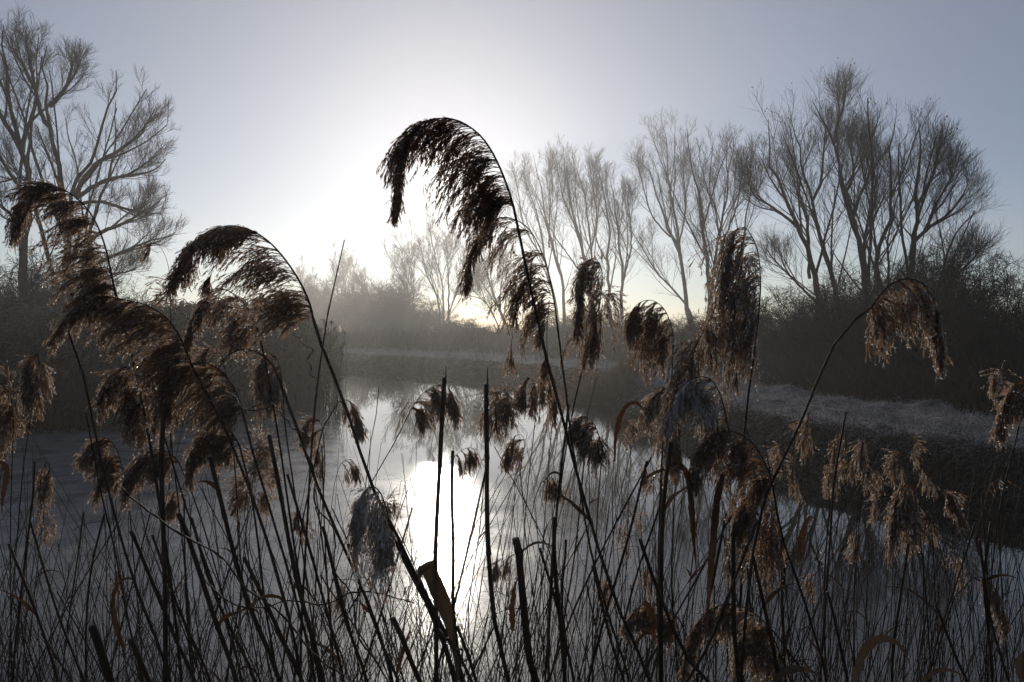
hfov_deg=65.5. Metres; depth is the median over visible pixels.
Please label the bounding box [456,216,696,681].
reed
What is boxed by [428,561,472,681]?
dry reed
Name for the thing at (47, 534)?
reed
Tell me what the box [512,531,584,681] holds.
dry reed
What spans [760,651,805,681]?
reed
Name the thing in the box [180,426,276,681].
reed
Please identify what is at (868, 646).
reed leaf
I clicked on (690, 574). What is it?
dry reed
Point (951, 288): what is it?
bush
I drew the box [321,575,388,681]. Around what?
dry reed
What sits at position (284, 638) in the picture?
dry reed
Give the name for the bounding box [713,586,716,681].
dry reed
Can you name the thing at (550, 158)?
willow tree
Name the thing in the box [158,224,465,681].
reed
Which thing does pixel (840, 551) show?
dry reed
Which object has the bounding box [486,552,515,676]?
reed
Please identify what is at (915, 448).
reed
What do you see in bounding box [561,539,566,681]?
dry reed
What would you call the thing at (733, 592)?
dry reed
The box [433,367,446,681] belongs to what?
dry reed
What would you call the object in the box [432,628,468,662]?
tendril
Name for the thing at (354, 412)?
reed
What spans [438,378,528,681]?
reed
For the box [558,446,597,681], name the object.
dry reed
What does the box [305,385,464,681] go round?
reed
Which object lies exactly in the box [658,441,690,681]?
dry reed
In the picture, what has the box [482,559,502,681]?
reed
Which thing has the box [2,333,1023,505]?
ground
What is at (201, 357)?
reed
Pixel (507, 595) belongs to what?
dry reed
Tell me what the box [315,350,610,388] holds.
grass
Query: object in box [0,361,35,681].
reed
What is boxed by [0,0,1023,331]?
sky
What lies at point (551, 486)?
reed
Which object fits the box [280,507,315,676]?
reed
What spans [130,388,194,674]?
reed
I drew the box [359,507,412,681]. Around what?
dry reed
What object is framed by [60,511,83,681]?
dry reed
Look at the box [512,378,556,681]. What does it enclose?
reed
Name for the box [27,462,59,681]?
reed
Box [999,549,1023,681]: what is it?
dry reed
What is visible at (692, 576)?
dry reed
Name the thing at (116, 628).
reed leaf
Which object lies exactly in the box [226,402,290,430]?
tendril
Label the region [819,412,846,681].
dry reed
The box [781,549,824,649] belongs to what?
reed
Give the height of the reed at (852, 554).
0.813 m
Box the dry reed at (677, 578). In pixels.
[666,510,685,647]
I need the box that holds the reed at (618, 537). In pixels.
[594,503,648,680]
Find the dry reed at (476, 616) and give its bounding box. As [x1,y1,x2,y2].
[467,559,484,681]
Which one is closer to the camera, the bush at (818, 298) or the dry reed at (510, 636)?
the dry reed at (510, 636)
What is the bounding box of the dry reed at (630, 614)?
[620,584,631,681]
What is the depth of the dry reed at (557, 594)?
1.54 m
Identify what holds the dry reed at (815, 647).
in the water
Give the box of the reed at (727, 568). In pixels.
[708,555,736,677]
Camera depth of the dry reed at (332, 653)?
1.56 m
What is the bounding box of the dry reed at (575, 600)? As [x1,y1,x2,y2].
[571,550,577,649]
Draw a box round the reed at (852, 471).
[789,435,861,681]
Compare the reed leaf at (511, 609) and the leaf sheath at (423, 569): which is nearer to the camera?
the leaf sheath at (423, 569)
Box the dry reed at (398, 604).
[352,513,458,681]
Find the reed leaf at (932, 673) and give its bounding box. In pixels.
[922,667,967,681]
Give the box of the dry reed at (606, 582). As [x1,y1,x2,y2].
[593,510,617,654]
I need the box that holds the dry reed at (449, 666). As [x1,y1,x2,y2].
[397,541,453,681]
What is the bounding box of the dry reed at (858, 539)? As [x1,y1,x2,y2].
[853,447,867,665]
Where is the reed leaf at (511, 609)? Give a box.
[508,578,517,630]
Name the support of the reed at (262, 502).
on the water
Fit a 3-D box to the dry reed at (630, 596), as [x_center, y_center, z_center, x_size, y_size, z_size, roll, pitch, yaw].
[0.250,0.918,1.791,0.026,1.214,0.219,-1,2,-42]
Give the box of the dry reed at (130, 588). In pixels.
[111,509,151,669]
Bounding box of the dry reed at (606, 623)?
[591,565,624,681]
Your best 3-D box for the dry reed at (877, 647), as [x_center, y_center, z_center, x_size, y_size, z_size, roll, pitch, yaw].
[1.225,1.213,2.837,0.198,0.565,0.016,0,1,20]
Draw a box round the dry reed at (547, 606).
[531,519,583,679]
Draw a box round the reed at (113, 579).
[87,561,123,650]
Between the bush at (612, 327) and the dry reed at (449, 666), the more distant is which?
the bush at (612, 327)
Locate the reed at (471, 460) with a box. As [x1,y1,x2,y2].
[399,448,484,656]
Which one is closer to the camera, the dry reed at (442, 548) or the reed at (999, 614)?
the reed at (999, 614)
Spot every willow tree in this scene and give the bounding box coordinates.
[0,0,188,378]
[372,238,427,301]
[391,206,476,324]
[447,227,525,332]
[489,140,580,323]
[526,132,616,301]
[581,150,661,321]
[609,106,708,329]
[656,119,777,328]
[725,77,882,297]
[791,58,958,292]
[842,100,1020,298]
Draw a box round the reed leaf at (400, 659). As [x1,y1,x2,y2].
[396,623,411,674]
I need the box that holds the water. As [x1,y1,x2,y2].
[0,365,1023,681]
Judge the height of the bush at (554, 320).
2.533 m
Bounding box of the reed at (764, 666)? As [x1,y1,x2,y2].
[725,631,790,681]
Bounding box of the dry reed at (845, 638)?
[836,602,852,679]
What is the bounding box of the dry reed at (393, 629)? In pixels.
[356,499,402,681]
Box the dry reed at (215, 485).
[198,456,281,681]
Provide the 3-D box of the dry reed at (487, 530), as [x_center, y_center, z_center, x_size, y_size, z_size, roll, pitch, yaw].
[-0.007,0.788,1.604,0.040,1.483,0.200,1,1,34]
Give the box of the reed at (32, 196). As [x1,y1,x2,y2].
[2,178,182,681]
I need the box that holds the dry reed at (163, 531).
[158,404,168,681]
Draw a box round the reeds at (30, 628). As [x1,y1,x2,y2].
[0,378,1023,681]
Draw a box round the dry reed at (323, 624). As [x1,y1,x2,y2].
[311,589,339,670]
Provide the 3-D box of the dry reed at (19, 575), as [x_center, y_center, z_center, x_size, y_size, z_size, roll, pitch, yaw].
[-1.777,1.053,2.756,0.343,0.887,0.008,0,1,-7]
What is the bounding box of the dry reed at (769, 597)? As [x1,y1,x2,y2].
[753,556,795,681]
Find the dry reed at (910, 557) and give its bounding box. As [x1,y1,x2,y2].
[894,420,937,681]
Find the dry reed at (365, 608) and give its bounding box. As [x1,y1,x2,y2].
[345,543,399,681]
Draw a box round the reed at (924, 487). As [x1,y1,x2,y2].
[895,461,939,681]
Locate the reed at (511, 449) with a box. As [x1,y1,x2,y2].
[477,434,524,678]
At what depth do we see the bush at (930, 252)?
22.70 m
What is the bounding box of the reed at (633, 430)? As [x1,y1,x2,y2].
[612,418,642,678]
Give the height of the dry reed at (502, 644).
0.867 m
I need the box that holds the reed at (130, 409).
[85,366,242,681]
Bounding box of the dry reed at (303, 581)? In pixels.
[299,240,344,681]
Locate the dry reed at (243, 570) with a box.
[198,482,293,667]
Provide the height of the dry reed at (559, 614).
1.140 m
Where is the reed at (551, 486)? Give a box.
[518,477,571,681]
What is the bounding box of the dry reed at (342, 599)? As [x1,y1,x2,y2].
[315,507,362,681]
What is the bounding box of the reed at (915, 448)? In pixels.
[889,432,928,680]
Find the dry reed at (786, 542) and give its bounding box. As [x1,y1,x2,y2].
[745,462,818,681]
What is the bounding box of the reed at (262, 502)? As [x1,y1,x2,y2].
[237,492,278,681]
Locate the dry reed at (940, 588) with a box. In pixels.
[917,538,947,660]
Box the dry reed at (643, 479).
[587,461,681,681]
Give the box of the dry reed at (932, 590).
[917,495,961,681]
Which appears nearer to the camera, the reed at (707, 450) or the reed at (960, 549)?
the reed at (707, 450)
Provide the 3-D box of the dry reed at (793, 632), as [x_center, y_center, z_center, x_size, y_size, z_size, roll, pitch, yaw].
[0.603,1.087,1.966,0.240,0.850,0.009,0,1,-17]
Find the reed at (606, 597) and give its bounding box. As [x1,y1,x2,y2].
[584,565,612,681]
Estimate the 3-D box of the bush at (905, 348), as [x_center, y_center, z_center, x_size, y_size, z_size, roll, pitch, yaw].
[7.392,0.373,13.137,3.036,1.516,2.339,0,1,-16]
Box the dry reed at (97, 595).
[83,506,114,681]
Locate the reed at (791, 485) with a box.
[774,453,805,647]
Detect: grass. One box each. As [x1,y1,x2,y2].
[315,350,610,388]
[325,346,825,402]
[555,366,1023,511]
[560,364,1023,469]
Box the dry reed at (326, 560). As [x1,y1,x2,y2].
[321,445,336,681]
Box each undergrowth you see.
[281,321,820,362]
[536,329,1023,416]
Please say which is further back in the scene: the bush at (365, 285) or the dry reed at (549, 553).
the bush at (365, 285)
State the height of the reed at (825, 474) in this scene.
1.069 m
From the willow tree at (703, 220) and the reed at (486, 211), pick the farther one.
the willow tree at (703, 220)
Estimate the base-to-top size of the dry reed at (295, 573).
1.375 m
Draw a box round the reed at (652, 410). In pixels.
[632,387,686,681]
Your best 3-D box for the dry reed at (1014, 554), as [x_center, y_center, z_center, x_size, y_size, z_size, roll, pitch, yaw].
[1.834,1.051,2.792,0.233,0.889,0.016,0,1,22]
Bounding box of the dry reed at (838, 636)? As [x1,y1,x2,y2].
[826,591,848,681]
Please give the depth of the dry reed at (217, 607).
2.28 m
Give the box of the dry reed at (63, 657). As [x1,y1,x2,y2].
[59,634,68,681]
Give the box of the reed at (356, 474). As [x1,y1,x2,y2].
[306,459,364,681]
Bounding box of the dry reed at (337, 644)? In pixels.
[312,593,349,678]
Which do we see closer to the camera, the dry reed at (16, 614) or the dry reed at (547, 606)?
the dry reed at (16, 614)
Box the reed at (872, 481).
[841,465,887,679]
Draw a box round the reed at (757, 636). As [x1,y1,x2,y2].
[674,603,812,681]
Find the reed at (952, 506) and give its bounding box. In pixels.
[921,490,969,675]
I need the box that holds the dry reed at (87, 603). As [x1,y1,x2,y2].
[84,513,104,681]
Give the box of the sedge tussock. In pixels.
[546,350,666,405]
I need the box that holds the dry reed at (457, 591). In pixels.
[433,470,484,681]
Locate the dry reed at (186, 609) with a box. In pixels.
[183,503,191,666]
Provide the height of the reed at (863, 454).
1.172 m
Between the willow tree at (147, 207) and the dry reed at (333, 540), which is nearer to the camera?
the dry reed at (333, 540)
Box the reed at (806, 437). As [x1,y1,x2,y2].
[780,412,815,651]
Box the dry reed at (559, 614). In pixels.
[539,547,574,681]
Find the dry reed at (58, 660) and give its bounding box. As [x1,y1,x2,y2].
[41,633,72,681]
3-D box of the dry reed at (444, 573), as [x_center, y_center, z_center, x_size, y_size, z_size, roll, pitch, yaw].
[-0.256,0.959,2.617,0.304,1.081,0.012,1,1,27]
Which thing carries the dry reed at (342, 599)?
in the water
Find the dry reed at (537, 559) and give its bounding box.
[511,442,537,677]
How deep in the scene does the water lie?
5.77 m
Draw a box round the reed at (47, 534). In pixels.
[22,506,60,681]
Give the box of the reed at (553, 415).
[527,363,565,670]
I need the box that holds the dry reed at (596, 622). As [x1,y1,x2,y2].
[586,584,605,681]
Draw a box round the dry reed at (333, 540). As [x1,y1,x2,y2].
[330,438,339,681]
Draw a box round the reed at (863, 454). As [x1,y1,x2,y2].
[814,431,868,681]
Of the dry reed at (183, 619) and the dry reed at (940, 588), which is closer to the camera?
the dry reed at (183, 619)
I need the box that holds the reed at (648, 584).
[616,565,655,681]
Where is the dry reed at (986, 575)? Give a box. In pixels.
[981,495,989,681]
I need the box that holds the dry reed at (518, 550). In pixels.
[512,537,539,681]
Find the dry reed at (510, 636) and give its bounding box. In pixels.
[499,581,528,681]
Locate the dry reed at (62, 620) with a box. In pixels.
[42,562,80,680]
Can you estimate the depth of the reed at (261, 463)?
2.00 m
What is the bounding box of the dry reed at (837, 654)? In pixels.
[834,589,844,680]
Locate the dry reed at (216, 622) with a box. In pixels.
[176,512,242,681]
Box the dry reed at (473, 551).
[438,489,500,660]
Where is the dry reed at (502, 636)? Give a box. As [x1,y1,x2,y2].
[495,590,506,681]
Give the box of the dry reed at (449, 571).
[398,447,522,677]
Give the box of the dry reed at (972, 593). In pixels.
[942,474,973,666]
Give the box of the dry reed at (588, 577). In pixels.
[550,453,652,679]
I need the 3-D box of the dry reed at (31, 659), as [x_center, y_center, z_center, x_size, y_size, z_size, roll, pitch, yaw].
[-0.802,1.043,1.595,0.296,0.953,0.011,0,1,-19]
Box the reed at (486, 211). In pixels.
[376,115,724,681]
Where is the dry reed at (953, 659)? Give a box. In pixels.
[952,627,953,681]
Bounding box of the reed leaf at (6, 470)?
[0,460,9,511]
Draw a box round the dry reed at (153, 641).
[130,584,180,678]
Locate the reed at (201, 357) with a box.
[191,343,259,681]
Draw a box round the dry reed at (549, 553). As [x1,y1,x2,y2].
[494,446,589,668]
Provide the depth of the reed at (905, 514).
1.76 m
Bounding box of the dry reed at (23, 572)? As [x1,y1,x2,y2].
[12,461,35,681]
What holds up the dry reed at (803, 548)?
in the water
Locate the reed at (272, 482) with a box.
[243,465,285,680]
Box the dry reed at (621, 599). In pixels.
[610,499,636,675]
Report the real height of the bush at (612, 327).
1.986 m
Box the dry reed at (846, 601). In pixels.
[832,509,865,681]
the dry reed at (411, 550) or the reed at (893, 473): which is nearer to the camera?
the dry reed at (411, 550)
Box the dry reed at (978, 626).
[975,558,981,681]
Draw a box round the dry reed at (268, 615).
[248,543,288,679]
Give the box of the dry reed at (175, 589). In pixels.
[114,537,218,679]
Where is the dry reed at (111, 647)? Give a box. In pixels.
[111,632,111,663]
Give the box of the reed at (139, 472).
[114,447,240,681]
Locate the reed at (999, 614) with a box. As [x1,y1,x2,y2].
[929,577,1013,681]
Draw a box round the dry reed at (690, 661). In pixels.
[638,538,709,681]
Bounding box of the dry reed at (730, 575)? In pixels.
[723,535,752,675]
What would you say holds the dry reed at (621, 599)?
in the water
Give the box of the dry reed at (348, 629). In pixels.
[321,526,368,681]
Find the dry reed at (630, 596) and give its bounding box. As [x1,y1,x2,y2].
[612,498,661,681]
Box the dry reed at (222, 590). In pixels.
[198,505,250,680]
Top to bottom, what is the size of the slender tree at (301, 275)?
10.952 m
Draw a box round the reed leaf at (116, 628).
[111,577,133,648]
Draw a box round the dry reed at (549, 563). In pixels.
[500,444,580,681]
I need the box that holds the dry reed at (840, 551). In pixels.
[840,439,855,662]
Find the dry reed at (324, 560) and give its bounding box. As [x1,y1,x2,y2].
[315,488,333,677]
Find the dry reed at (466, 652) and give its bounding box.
[456,625,477,681]
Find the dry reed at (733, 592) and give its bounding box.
[731,521,739,681]
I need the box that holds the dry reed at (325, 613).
[314,513,343,679]
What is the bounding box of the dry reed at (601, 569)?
[591,504,609,681]
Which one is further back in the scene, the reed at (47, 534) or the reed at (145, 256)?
the reed at (47, 534)
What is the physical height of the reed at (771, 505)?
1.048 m
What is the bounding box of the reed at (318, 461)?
[286,438,326,681]
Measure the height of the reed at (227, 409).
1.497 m
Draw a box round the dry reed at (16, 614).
[0,545,31,681]
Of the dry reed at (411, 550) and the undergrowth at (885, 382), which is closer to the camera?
the dry reed at (411, 550)
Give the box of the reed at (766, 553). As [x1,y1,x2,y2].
[721,495,788,681]
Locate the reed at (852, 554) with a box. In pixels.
[809,526,862,678]
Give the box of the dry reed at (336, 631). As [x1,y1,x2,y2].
[302,573,371,681]
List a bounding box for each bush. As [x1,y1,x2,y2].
[0,234,129,354]
[0,262,178,314]
[1,254,130,359]
[281,273,368,332]
[292,280,400,335]
[311,269,433,335]
[336,282,449,336]
[380,308,482,338]
[430,315,483,339]
[432,322,508,337]
[481,322,549,339]
[501,305,613,335]
[545,305,665,341]
[564,317,673,344]
[602,312,701,342]
[639,310,714,345]
[680,290,813,359]
[682,312,773,343]
[754,277,882,369]
[758,274,933,362]
[792,275,1015,372]
[809,250,945,322]
[830,232,1022,312]
[846,244,1023,356]
[867,320,1023,382]
[896,241,1023,351]
[902,307,1023,391]
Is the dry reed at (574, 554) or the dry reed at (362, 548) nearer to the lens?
the dry reed at (362, 548)
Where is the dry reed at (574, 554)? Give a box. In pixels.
[552,419,592,665]
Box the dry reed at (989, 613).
[978,539,1009,681]
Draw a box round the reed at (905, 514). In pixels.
[881,482,931,681]
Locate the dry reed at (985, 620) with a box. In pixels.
[982,517,990,681]
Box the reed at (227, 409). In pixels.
[137,362,315,681]
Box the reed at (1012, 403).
[984,369,1023,681]
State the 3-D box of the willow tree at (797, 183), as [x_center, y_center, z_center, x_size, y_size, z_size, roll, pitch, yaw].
[9.096,-3.725,25.124,4.615,8.910,4.626,1,1,30]
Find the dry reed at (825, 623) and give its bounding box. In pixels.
[814,536,825,681]
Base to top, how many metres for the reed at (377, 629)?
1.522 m
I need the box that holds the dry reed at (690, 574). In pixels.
[679,513,697,681]
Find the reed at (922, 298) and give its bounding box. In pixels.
[740,278,952,681]
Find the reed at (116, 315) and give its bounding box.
[43,295,302,681]
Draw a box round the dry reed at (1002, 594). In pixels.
[998,521,1009,678]
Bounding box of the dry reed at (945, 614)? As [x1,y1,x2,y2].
[927,522,975,681]
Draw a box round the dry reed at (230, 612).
[199,537,260,681]
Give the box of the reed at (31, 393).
[8,352,56,681]
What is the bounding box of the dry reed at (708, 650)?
[698,602,713,681]
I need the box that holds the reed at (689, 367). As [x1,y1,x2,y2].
[630,251,815,681]
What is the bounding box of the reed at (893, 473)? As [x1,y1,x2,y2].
[878,448,916,681]
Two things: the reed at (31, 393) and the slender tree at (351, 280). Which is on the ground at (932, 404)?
the slender tree at (351, 280)
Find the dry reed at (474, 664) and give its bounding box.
[468,627,493,681]
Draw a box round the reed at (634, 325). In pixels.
[618,300,673,497]
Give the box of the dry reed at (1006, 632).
[980,602,1023,681]
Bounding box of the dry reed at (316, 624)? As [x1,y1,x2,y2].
[306,572,327,680]
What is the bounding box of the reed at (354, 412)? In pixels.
[281,400,368,679]
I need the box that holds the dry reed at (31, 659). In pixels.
[24,636,38,681]
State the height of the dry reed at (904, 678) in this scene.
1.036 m
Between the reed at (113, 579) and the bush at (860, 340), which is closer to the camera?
the reed at (113, 579)
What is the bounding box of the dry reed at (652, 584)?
[644,495,658,681]
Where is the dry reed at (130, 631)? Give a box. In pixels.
[85,413,142,681]
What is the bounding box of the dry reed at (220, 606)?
[190,517,256,681]
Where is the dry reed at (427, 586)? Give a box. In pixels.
[373,471,502,681]
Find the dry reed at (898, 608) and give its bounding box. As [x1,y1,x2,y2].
[891,543,909,681]
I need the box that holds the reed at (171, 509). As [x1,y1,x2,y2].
[155,489,203,681]
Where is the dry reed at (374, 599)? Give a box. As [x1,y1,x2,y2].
[332,508,404,681]
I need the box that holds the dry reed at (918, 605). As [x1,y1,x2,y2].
[914,554,927,669]
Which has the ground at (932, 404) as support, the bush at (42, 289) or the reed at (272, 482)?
the bush at (42, 289)
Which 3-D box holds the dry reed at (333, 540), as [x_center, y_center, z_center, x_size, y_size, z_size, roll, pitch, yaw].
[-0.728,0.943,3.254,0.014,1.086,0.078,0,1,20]
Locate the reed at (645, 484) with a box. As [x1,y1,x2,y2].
[630,461,669,665]
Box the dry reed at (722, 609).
[686,519,758,681]
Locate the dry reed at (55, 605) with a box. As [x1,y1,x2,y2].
[29,522,84,681]
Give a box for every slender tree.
[295,255,320,301]
[327,243,355,328]
[335,258,372,300]
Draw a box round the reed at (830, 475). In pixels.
[800,467,845,681]
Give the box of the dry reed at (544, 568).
[517,442,562,681]
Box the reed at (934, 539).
[886,509,943,680]
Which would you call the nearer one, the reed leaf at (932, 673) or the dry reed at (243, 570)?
the reed leaf at (932, 673)
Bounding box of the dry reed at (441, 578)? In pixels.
[428,502,461,681]
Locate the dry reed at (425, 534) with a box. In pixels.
[410,478,467,677]
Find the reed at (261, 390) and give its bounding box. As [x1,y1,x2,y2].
[244,351,320,681]
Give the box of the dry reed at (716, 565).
[696,513,726,681]
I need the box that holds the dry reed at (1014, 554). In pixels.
[1000,516,1023,580]
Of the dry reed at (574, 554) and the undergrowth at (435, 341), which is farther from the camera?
the undergrowth at (435, 341)
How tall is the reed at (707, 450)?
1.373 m
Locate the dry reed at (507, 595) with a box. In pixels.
[495,505,520,681]
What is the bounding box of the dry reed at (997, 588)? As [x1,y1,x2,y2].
[988,513,1001,675]
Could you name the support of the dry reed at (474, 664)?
in the water
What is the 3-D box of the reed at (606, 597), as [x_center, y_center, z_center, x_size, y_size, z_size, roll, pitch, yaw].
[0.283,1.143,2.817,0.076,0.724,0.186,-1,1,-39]
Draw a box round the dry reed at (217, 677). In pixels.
[202,603,239,681]
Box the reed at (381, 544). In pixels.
[344,486,457,681]
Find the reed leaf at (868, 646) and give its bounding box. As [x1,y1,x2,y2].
[852,634,911,681]
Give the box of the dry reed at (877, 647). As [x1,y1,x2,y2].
[865,607,886,681]
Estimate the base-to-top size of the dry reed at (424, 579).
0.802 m
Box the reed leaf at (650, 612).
[643,600,654,650]
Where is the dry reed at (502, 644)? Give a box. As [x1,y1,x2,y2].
[486,607,518,681]
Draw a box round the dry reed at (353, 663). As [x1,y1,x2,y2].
[347,644,358,681]
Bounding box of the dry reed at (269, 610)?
[242,556,303,681]
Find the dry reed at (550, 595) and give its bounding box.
[547,404,569,681]
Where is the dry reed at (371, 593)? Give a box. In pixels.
[356,490,407,645]
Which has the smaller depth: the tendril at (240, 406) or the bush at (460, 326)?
the tendril at (240, 406)
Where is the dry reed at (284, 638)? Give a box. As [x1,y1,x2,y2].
[273,623,291,678]
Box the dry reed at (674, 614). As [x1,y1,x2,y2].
[656,557,684,656]
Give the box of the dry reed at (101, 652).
[88,624,114,681]
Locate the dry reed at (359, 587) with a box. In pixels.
[344,435,370,677]
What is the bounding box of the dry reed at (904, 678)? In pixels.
[903,587,925,681]
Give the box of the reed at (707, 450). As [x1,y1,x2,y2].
[684,430,827,681]
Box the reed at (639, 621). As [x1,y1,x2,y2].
[617,603,698,681]
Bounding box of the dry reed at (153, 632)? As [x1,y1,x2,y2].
[67,330,171,681]
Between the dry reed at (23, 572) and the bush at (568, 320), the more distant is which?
the bush at (568, 320)
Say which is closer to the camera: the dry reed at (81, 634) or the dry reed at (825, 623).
the dry reed at (81, 634)
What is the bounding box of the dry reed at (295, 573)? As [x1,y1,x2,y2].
[267,434,325,681]
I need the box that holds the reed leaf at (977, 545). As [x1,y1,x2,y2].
[976,535,979,555]
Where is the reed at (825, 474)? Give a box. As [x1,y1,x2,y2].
[796,463,840,680]
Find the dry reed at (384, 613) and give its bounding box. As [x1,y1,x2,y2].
[368,545,389,656]
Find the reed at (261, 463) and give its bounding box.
[220,425,285,672]
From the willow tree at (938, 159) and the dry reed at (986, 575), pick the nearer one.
the dry reed at (986, 575)
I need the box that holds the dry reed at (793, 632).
[784,605,797,681]
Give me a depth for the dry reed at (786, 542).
2.25 m
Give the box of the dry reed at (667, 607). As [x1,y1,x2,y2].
[650,557,678,677]
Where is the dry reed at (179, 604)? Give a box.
[157,507,207,681]
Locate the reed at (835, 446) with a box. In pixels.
[825,428,846,660]
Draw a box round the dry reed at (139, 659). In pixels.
[128,638,151,681]
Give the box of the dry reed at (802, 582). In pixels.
[785,503,835,636]
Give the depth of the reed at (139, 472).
1.61 m
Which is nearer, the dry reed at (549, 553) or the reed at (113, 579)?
the reed at (113, 579)
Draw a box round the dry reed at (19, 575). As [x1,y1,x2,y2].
[0,520,47,617]
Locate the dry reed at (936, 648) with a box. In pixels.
[923,611,947,681]
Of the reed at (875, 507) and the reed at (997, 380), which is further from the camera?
the reed at (875, 507)
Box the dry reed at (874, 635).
[866,603,880,681]
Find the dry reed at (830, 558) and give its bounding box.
[783,426,845,680]
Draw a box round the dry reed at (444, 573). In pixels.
[419,473,474,673]
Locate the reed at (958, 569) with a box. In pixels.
[922,549,967,659]
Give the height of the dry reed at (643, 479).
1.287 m
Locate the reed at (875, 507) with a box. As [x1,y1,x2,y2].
[847,484,881,667]
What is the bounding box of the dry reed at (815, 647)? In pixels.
[802,461,838,673]
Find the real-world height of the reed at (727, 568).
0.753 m
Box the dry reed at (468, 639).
[464,609,469,676]
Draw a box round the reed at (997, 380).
[979,360,1012,681]
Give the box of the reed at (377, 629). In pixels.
[199,349,393,681]
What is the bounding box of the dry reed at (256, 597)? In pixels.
[235,513,271,651]
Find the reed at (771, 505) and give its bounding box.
[760,465,775,621]
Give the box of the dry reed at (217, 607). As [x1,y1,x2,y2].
[197,512,248,681]
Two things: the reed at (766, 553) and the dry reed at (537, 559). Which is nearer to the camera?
the reed at (766, 553)
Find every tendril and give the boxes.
[121,487,343,675]
[203,575,414,608]
[224,390,309,437]
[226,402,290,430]
[294,334,319,378]
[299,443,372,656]
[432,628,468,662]
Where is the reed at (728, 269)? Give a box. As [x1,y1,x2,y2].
[686,227,760,639]
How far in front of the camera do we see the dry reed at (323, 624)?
2.14 m
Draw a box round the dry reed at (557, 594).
[551,516,566,681]
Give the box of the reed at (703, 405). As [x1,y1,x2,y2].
[658,376,753,679]
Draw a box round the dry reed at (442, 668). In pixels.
[440,630,446,681]
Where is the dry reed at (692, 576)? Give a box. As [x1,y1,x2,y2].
[631,530,721,680]
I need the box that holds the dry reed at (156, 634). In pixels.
[144,592,162,681]
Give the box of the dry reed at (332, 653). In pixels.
[286,474,344,681]
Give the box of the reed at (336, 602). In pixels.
[326,580,349,677]
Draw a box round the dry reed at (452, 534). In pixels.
[450,450,461,681]
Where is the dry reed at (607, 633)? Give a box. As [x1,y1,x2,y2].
[604,553,607,681]
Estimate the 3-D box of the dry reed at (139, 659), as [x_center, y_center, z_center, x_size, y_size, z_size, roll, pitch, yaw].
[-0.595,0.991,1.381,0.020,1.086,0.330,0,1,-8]
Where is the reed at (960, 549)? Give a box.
[942,477,1016,677]
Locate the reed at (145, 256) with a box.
[131,243,170,670]
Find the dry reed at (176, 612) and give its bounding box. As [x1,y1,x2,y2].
[142,527,202,681]
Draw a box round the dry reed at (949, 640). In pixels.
[935,604,968,681]
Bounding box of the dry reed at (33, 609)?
[1,543,59,681]
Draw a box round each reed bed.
[0,294,353,433]
[5,294,344,401]
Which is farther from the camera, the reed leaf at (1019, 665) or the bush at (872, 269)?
the bush at (872, 269)
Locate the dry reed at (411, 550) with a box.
[395,441,416,681]
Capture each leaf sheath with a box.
[418,562,432,585]
[423,561,460,678]
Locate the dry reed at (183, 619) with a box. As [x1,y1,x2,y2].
[151,535,211,681]
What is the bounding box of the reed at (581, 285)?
[544,246,642,681]
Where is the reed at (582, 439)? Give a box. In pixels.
[560,416,613,681]
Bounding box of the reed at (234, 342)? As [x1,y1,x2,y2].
[178,288,319,681]
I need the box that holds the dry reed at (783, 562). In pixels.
[763,436,795,681]
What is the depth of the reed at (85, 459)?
1.76 m
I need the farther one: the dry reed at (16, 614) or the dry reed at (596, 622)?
the dry reed at (596, 622)
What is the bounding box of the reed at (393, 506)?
[382,487,404,669]
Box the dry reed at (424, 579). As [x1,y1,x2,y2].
[390,499,455,640]
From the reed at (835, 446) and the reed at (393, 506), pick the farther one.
the reed at (835, 446)
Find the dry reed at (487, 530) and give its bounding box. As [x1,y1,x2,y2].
[484,367,510,681]
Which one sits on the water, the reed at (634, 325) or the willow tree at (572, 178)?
the reed at (634, 325)
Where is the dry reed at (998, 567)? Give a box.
[992,516,1017,636]
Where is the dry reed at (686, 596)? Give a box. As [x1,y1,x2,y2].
[637,505,736,681]
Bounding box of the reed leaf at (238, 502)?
[230,493,244,515]
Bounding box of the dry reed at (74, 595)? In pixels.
[29,518,121,681]
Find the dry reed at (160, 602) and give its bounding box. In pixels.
[129,530,196,681]
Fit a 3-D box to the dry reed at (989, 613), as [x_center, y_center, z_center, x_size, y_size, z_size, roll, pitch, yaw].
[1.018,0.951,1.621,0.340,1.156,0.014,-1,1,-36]
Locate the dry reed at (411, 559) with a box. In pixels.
[397,528,441,630]
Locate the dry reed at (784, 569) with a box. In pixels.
[780,556,786,658]
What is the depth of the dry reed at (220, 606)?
1.55 m
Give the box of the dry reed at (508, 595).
[504,517,515,679]
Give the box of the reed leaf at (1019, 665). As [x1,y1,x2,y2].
[1014,651,1023,681]
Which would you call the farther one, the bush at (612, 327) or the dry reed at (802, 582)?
the bush at (612, 327)
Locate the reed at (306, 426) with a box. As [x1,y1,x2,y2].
[293,413,324,680]
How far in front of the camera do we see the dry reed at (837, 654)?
2.47 m
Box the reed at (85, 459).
[72,438,143,681]
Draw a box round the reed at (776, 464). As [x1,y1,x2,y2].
[753,441,783,597]
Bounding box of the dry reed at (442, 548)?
[424,485,450,592]
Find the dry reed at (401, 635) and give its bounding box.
[390,616,422,681]
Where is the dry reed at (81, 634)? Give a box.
[57,591,104,678]
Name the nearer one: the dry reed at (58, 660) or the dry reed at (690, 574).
the dry reed at (58, 660)
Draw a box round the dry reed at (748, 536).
[737,472,790,630]
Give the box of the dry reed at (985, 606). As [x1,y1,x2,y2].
[982,522,1017,681]
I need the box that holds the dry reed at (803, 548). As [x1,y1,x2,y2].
[785,457,810,650]
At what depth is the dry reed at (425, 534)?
2.80 m
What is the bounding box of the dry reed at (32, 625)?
[2,553,53,681]
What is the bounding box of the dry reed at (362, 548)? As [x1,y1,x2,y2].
[357,387,378,681]

